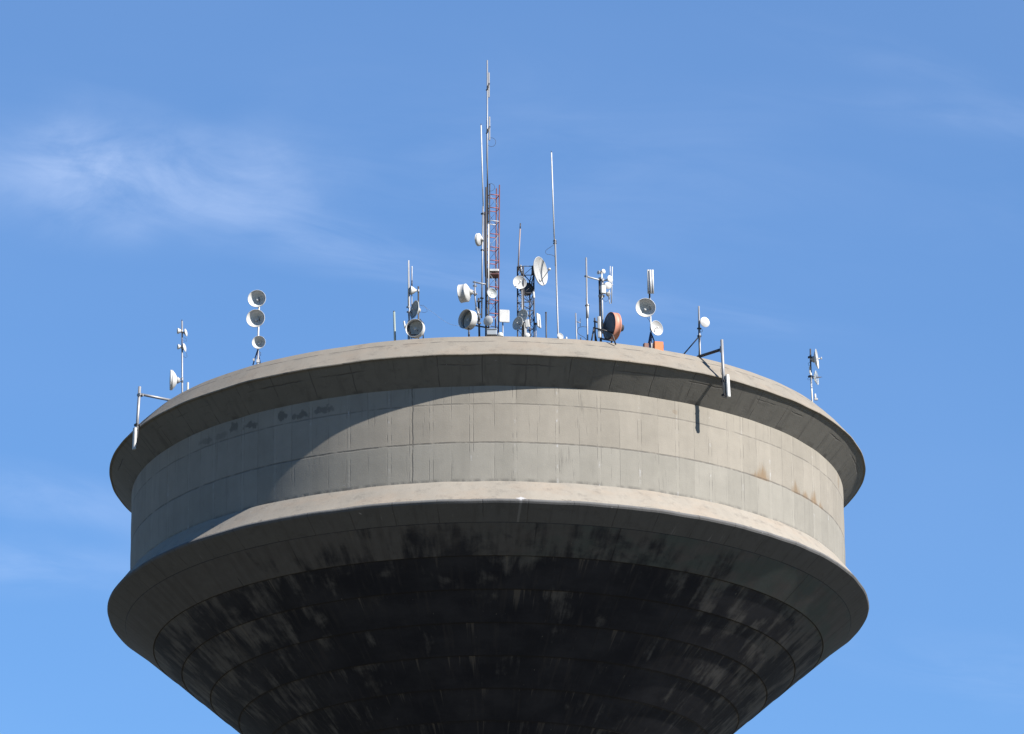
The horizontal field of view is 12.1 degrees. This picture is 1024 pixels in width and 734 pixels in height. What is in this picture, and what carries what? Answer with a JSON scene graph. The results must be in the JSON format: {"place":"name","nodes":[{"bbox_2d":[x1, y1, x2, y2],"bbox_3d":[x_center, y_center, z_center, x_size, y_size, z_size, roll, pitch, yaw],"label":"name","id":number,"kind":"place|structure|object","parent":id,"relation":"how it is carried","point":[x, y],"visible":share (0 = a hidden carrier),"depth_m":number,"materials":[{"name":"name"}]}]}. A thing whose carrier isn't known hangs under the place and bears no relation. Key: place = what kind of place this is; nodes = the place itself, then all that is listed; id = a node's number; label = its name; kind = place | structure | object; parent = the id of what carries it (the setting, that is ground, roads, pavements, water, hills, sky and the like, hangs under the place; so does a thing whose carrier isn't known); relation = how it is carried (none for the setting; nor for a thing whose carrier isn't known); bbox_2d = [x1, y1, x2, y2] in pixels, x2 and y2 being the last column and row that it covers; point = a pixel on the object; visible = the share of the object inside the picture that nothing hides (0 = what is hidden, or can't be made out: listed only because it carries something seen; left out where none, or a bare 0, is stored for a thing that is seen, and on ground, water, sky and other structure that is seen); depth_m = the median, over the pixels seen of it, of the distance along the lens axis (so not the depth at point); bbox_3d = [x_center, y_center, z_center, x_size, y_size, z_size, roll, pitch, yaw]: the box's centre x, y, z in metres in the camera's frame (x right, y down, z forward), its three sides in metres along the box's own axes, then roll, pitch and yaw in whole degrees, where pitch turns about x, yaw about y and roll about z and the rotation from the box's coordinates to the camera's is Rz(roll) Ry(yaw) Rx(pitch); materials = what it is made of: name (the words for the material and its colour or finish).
{"place":"outdoors","nodes":[
{"label":"outdoors","id":0,"kind":"place"},
{"bbox_2d":[0,0,1023,733],"label":"sky","id":1,"kind":"structure","parent":0,"point":[843,180],"materials":[{"name":"blue"}]},
{"bbox_3d":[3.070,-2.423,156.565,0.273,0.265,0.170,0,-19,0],"label":"horn antenna","id":2,"kind":"object","parent":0,"visible":0},
{"bbox_2d":[600,285,605,293],"bbox_3d":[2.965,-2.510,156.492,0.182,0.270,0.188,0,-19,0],"label":"radio box","id":3,"kind":"object","parent":2,"relation":"attached to","point":[603,289],"visible":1,"depth_m":156.43,"materials":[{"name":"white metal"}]},
{"bbox_3d":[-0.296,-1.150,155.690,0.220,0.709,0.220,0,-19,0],"label":"panel pole","id":4,"kind":"object","parent":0,"visible":0},
{"bbox_2d":[499,310,508,322],"bbox_3d":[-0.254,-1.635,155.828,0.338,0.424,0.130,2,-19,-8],"label":"panel antenna","id":5,"kind":"object","parent":4,"relation":"attached to","point":[503,315],"visible":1,"depth_m":155.76,"materials":[{"name":"white paint"}]},
{"bbox_3d":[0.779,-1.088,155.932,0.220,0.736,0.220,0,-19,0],"label":"panel pole","id":6,"kind":"object","parent":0,"visible":0},
{"bbox_2d":[535,313,540,327],"bbox_3d":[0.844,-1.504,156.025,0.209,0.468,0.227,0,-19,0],"label":"panel antenna","id":7,"kind":"object","parent":6,"relation":"attached to","point":[538,323],"visible":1,"depth_m":155.98,"materials":[{"name":"white paint"}]},
{"label":"ground","id":8,"kind":"structure","parent":0,"visible":0},
{"bbox_2d":[107,336,868,733],"bbox_3d":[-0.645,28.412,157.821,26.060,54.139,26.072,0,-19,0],"label":"water tower","id":9,"kind":"structure","parent":8,"relation":"on","point":[495,534],"depth_m":155.94,"materials":[{"name":"concrete"}]},
{"bbox_2d":[134,386,169,444],"bbox_3d":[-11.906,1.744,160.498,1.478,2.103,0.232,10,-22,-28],"label":"antenna outrigger","id":10,"kind":"object","parent":9,"relation":"attached to","point":[139,395],"visible":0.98,"depth_m":160.38,"materials":[{"name":"metal"}]},
{"bbox_2d":[132,427,137,449],"bbox_3d":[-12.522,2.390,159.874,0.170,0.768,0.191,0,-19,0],"label":"panel antenna","id":11,"kind":"object","parent":10,"relation":"attached to","point":[134,441],"visible":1,"depth_m":159.81,"materials":[{"name":"white paint"}]},
{"bbox_2d":[181,320,186,392],"bbox_3d":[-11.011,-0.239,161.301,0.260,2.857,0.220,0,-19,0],"label":"antenna mast","id":12,"kind":"object","parent":9,"relation":"on","point":[182,356],"visible":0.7,"depth_m":161.32,"materials":[{"name":"metal"}]},
{"bbox_2d":[169,370,182,389],"bbox_3d":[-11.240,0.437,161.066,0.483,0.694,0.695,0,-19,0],"label":"dish antenna","id":13,"kind":"object","parent":12,"relation":"attached to","point":[174,380],"visible":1,"depth_m":160.88,"materials":[{"name":"white paint"}]},
{"bbox_2d":[252,300,260,364],"bbox_3d":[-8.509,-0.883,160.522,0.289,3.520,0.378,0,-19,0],"label":"antenna mast","id":14,"kind":"object","parent":9,"relation":"on","point":[257,354],"visible":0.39,"depth_m":160.45,"materials":[{"name":"grey metal"}]},
{"bbox_2d":[246,309,264,326],"bbox_3d":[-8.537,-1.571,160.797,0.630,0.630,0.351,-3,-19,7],"label":"dish antenna","id":15,"kind":"object","parent":14,"relation":"attached to","point":[252,317],"visible":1,"depth_m":160.77,"materials":[{"name":"grey metal"}]},
{"bbox_2d":[248,290,265,306],"bbox_3d":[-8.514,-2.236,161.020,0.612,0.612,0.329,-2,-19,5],"label":"dish antenna","id":16,"kind":"object","parent":14,"relation":"attached to","point":[254,296],"visible":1,"depth_m":161.00,"materials":[{"name":"grey metal"}]},
{"bbox_2d":[252,336,265,348],"bbox_3d":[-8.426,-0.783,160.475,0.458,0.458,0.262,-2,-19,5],"label":"dish antenna","id":17,"kind":"object","parent":14,"relation":"attached to","point":[258,342],"visible":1,"depth_m":160.45,"materials":[{"name":"grey metal"}]},
{"bbox_2d":[393,311,395,340],"bbox_3d":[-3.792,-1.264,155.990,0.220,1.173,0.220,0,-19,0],"label":"roof post","id":18,"kind":"object","parent":9,"relation":"on","point":[394,323],"visible":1,"depth_m":156.00,"materials":[{"name":"white metal"}]},
{"bbox_2d":[406,260,410,338],"bbox_3d":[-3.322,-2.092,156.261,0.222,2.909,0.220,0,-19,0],"label":"whip antenna","id":19,"kind":"object","parent":9,"relation":"on","point":[409,307],"visible":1,"depth_m":156.33,"materials":[{"name":"metal"}]},
{"bbox_2d":[411,266,412,338],"bbox_3d":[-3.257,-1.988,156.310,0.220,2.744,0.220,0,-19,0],"label":"whip antenna","id":20,"kind":"object","parent":9,"relation":"on","point":[411,295],"visible":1,"depth_m":156.47,"materials":[{"name":"metal"}]},
{"bbox_2d":[408,319,423,338],"bbox_3d":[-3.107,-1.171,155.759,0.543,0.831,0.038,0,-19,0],"label":"dish stand","id":21,"kind":"object","parent":9,"relation":"on","point":[410,334],"visible":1,"depth_m":155.71,"materials":[{"name":"metal"}]},
{"bbox_2d":[405,319,424,338],"bbox_3d":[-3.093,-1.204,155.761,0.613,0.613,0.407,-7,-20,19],"label":"drum dish antenna","id":22,"kind":"object","parent":21,"relation":"on","point":[417,326],"visible":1,"depth_m":155.79,"materials":[{"name":"grey metal"}]},
{"bbox_2d":[473,281,487,336],"bbox_3d":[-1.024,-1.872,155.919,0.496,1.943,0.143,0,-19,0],"label":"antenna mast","id":23,"kind":"object","parent":9,"relation":"on","point":[477,309],"visible":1,"depth_m":155.91,"materials":[{"name":"metal"}]},
{"bbox_2d":[457,284,475,302],"bbox_3d":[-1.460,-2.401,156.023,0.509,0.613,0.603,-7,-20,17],"label":"drum dish antenna","id":24,"kind":"object","parent":23,"relation":"attached to","point":[464,292],"visible":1,"depth_m":155.84,"materials":[{"name":"white paint"}]},
{"bbox_2d":[458,309,477,329],"bbox_3d":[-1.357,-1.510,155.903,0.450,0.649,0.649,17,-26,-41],"label":"drum dish antenna","id":25,"kind":"object","parent":23,"relation":"attached to","point":[467,318],"visible":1,"depth_m":155.98,"materials":[{"name":"grey metal"}]},
{"bbox_2d":[485,184,499,335],"bbox_3d":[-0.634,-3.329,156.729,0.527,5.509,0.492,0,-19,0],"label":"lattice mast","id":26,"kind":"object","parent":9,"relation":"on","point":[492,273],"visible":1,"depth_m":156.72,"materials":[{"name":"red metal"}]},
{"bbox_2d":[480,125,485,317],"bbox_3d":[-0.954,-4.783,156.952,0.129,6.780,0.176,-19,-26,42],"label":"whip antenna","id":27,"kind":"object","parent":26,"relation":"attached to","point":[483,227],"visible":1,"depth_m":156.76,"materials":[{"name":"white paint"}]},
{"bbox_2d":[475,233,483,245],"bbox_3d":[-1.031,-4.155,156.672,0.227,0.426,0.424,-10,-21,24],"label":"dish antenna","id":28,"kind":"object","parent":27,"relation":"attached to","point":[479,238],"visible":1,"depth_m":156.58,"materials":[{"name":"white paint"}]},
{"bbox_2d":[483,316,492,325],"bbox_3d":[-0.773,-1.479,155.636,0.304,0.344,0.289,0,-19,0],"label":"drum dish antenna","id":29,"kind":"object","parent":26,"relation":"attached to","point":[488,321],"visible":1,"depth_m":155.54,"materials":[{"name":"white paint"}]},
{"bbox_2d":[486,60,495,223],"bbox_3d":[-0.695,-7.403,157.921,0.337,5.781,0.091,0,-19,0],"label":"dipole antenna","id":30,"kind":"object","parent":26,"relation":"attached to","point":[488,96],"visible":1,"depth_m":158.04,"materials":[{"name":"metal"}]},
{"bbox_2d":[486,288,496,297],"bbox_3d":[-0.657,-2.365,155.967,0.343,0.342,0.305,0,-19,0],"label":"dish antenna","id":31,"kind":"object","parent":26,"relation":"attached to","point":[491,292],"visible":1,"depth_m":155.94,"materials":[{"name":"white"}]},
{"bbox_2d":[486,329,496,335],"bbox_3d":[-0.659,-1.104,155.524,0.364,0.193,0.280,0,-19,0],"label":"equipment box","id":32,"kind":"object","parent":26,"relation":"attached to","point":[491,332],"visible":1,"depth_m":155.41,"materials":[{"name":"white metal"}]},
{"bbox_2d":[517,265,534,336],"bbox_3d":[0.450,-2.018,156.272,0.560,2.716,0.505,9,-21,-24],"label":"lattice tower","id":33,"kind":"structure","parent":9,"relation":"on","point":[522,302],"depth_m":156.30,"materials":[{"name":"metal"}]},
{"bbox_2d":[512,316,523,329],"bbox_3d":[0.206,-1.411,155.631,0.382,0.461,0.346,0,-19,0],"label":"dish antenna","id":34,"kind":"object","parent":33,"relation":"attached to","point":[517,324],"visible":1,"depth_m":155.70,"materials":[{"name":"grey metal"}]},
{"bbox_2d":[517,223,520,271],"bbox_3d":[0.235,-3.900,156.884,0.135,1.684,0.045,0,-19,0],"label":"whip antenna","id":35,"kind":"object","parent":33,"relation":"attached to","point":[519,247],"visible":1,"depth_m":156.85,"materials":[{"name":"metal"}]},
{"bbox_2d":[513,276,526,288],"bbox_3d":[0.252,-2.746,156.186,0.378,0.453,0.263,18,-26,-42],"label":"dish antenna","id":36,"kind":"object","parent":33,"relation":"attached to","point":[518,282],"visible":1,"depth_m":156.22,"materials":[{"name":"white paint"}]},
{"bbox_2d":[517,309,527,320],"bbox_3d":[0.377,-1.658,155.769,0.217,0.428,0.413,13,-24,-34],"label":"dish antenna","id":37,"kind":"object","parent":33,"relation":"attached to","point":[523,313],"visible":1,"depth_m":155.80,"materials":[{"name":"grey metal"}]},
{"bbox_2d":[520,283,532,295],"bbox_3d":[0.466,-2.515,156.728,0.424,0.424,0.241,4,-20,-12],"label":"drum dish antenna","id":38,"kind":"object","parent":33,"relation":"attached to","point":[528,292],"visible":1,"depth_m":156.63,"materials":[{"name":"metal"}]},
{"bbox_2d":[523,319,529,327],"bbox_3d":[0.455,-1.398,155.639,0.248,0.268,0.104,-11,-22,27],"label":"radio box","id":39,"kind":"object","parent":33,"relation":"attached to","point":[527,324],"visible":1,"depth_m":155.59,"materials":[{"name":"white paint"}]},
{"bbox_2d":[533,257,550,285],"bbox_3d":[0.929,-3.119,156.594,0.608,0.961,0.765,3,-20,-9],"label":"dish antenna","id":40,"kind":"object","parent":33,"relation":"attached to","point":[540,271],"visible":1,"depth_m":156.71,"materials":[{"name":"white paint"}]},
{"bbox_2d":[545,312,546,337],"bbox_3d":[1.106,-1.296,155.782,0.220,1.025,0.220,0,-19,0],"label":"roof post","id":41,"kind":"object","parent":9,"relation":"on","point":[546,324],"visible":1,"depth_m":155.80,"materials":[{"name":"metal"}]},
{"bbox_2d":[545,151,558,334],"bbox_3d":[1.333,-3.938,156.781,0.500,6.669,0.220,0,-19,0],"label":"whip antenna","id":42,"kind":"object","parent":9,"relation":"on","point":[554,241],"visible":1,"depth_m":156.71,"materials":[{"name":"metal"}]},
{"bbox_2d":[575,313,586,339],"bbox_3d":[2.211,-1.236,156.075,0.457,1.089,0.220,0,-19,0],"label":"whip antenna","id":43,"kind":"object","parent":9,"relation":"on","point":[576,321],"visible":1,"depth_m":156.10,"materials":[{"name":"metal"}]},
{"bbox_2d":[584,257,598,339],"bbox_3d":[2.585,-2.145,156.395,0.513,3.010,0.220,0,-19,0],"label":"antenna mast","id":44,"kind":"object","parent":9,"relation":"on","point":[587,308],"visible":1,"depth_m":156.38,"materials":[{"name":"metal"}]},
{"bbox_2d":[598,274,604,341],"bbox_3d":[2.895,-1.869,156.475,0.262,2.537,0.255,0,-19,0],"label":"antenna mast","id":45,"kind":"object","parent":9,"relation":"on","point":[600,296],"visible":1,"depth_m":156.52,"materials":[{"name":"metal"}]},
{"bbox_2d":[601,282,610,288],"bbox_3d":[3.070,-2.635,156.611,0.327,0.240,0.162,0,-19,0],"label":"dish antenna","id":46,"kind":"object","parent":45,"relation":"attached to","point":[607,285],"visible":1,"depth_m":156.55,"materials":[{"name":"white paint"}]},
{"bbox_2d":[602,275,612,282],"bbox_3d":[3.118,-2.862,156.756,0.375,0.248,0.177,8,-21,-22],"label":"dish antenna","id":47,"kind":"object","parent":45,"relation":"attached to","point":[609,279],"visible":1,"depth_m":156.72,"materials":[{"name":"white paint"}]},
{"bbox_2d":[603,266,612,303],"bbox_3d":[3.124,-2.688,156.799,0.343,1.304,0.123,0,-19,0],"label":"dipole antenna","id":48,"kind":"object","parent":45,"relation":"attached to","point":[611,287],"visible":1,"depth_m":156.77,"materials":[{"name":"white paint"}]},
{"bbox_2d":[591,318,615,344],"bbox_3d":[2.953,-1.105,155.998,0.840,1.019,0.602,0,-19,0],"label":"dish stand","id":49,"kind":"object","parent":9,"relation":"on","point":[594,330],"visible":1,"depth_m":155.79,"materials":[{"name":"metal"}]},
{"bbox_2d":[597,316,601,337],"bbox_3d":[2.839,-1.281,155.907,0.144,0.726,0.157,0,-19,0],"label":"panel antenna","id":50,"kind":"object","parent":49,"relation":"attached to","point":[599,320],"visible":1,"depth_m":155.86,"materials":[{"name":"white paint"}]},
{"bbox_2d":[603,312,623,340],"bbox_3d":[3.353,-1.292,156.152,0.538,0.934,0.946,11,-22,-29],"label":"drum dish antenna","id":51,"kind":"object","parent":49,"relation":"on","point":[613,323],"visible":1,"depth_m":155.87,"materials":[{"name":"orange paint"}]},
{"bbox_2d":[648,290,654,347],"bbox_3d":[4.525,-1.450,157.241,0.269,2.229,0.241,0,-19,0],"label":"antenna mast","id":52,"kind":"object","parent":9,"relation":"on","point":[650,340],"visible":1,"depth_m":157.05,"materials":[{"name":"grey metal"}]},
{"bbox_2d":[636,298,655,316],"bbox_3d":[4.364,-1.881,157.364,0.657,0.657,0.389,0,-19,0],"label":"dish antenna","id":53,"kind":"object","parent":52,"relation":"attached to","point":[644,306],"visible":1,"depth_m":157.34,"materials":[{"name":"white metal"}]},
{"bbox_2d":[647,270,653,293],"bbox_3d":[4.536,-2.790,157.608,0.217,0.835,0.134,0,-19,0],"label":"tube antenna","id":54,"kind":"object","parent":52,"relation":"attached to","point":[649,282],"visible":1,"depth_m":157.57,"materials":[{"name":"white paint"}]},
{"bbox_2d":[650,320,662,334],"bbox_3d":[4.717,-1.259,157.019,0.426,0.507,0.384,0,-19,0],"label":"dish antenna","id":55,"kind":"object","parent":52,"relation":"attached to","point":[656,327],"visible":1,"depth_m":157.06,"materials":[{"name":"white paint"}]},
{"bbox_2d":[652,341,662,350],"bbox_3d":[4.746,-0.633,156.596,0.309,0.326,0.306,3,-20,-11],"label":"storage box","id":56,"kind":"object","parent":9,"relation":"on","point":[657,345],"visible":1,"depth_m":156.47,"materials":[{"name":"orange paint"}]},
{"bbox_2d":[684,306,702,354],"bbox_3d":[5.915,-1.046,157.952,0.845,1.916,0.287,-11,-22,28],"label":"antenna mast","id":57,"kind":"object","parent":9,"relation":"on","point":[699,336],"visible":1,"depth_m":157.84,"materials":[{"name":"metal"}]},
{"bbox_2d":[698,317,709,326],"bbox_3d":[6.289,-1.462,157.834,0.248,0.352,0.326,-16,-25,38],"label":"dish antenna","id":58,"kind":"object","parent":57,"relation":"attached to","point":[704,321],"visible":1,"depth_m":157.77,"materials":[{"name":"white paint"}]},
{"bbox_2d":[697,339,726,398],"bbox_3d":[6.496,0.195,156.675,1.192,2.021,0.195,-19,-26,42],"label":"antenna outrigger","id":59,"kind":"object","parent":9,"relation":"attached to","point":[723,380],"visible":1,"depth_m":156.38,"materials":[{"name":"metal"}]},
{"bbox_2d":[725,374,730,396],"bbox_3d":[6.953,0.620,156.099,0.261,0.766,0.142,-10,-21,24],"label":"panel antenna","id":60,"kind":"object","parent":59,"relation":"attached to","point":[727,381],"visible":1,"depth_m":156.03,"materials":[{"name":"white paint"}]},
{"bbox_2d":[808,349,813,401],"bbox_3d":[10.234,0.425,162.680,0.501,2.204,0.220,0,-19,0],"label":"antenna mast","id":61,"kind":"object","parent":9,"relation":"on","point":[810,376],"visible":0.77,"depth_m":162.67,"materials":[{"name":"grey metal"}]},
{"bbox_2d":[809,349,821,368],"bbox_3d":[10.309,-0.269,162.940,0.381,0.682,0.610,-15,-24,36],"label":"dish antenna","id":62,"kind":"object","parent":61,"relation":"attached to","point":[814,358],"visible":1,"depth_m":162.86,"materials":[{"name":"white paint"}]},
{"bbox_2d":[812,371,820,384],"bbox_3d":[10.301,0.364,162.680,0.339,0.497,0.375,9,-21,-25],"label":"grid dish antenna","id":63,"kind":"object","parent":61,"relation":"attached to","point":[815,379],"visible":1,"depth_m":162.66,"materials":[{"name":"grey metal"}]},
{"bbox_3d":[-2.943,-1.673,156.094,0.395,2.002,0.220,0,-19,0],"label":"antenna mast","id":64,"kind":"object","parent":9,"relation":"on","visible":0},
{"bbox_2d":[410,286,418,294],"bbox_3d":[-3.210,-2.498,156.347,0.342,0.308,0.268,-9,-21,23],"label":"dish antenna","id":65,"kind":"object","parent":64,"relation":"attached to","point":[413,290],"visible":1,"depth_m":156.30,"materials":[{"name":"white paint"}]},
{"bbox_2d":[410,300,420,317],"bbox_3d":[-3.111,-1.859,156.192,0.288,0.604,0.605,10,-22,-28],"label":"dish antenna","id":66,"kind":"object","parent":64,"relation":"attached to","point":[416,309],"visible":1,"depth_m":156.25,"materials":[{"name":"grey metal"}]}
]}

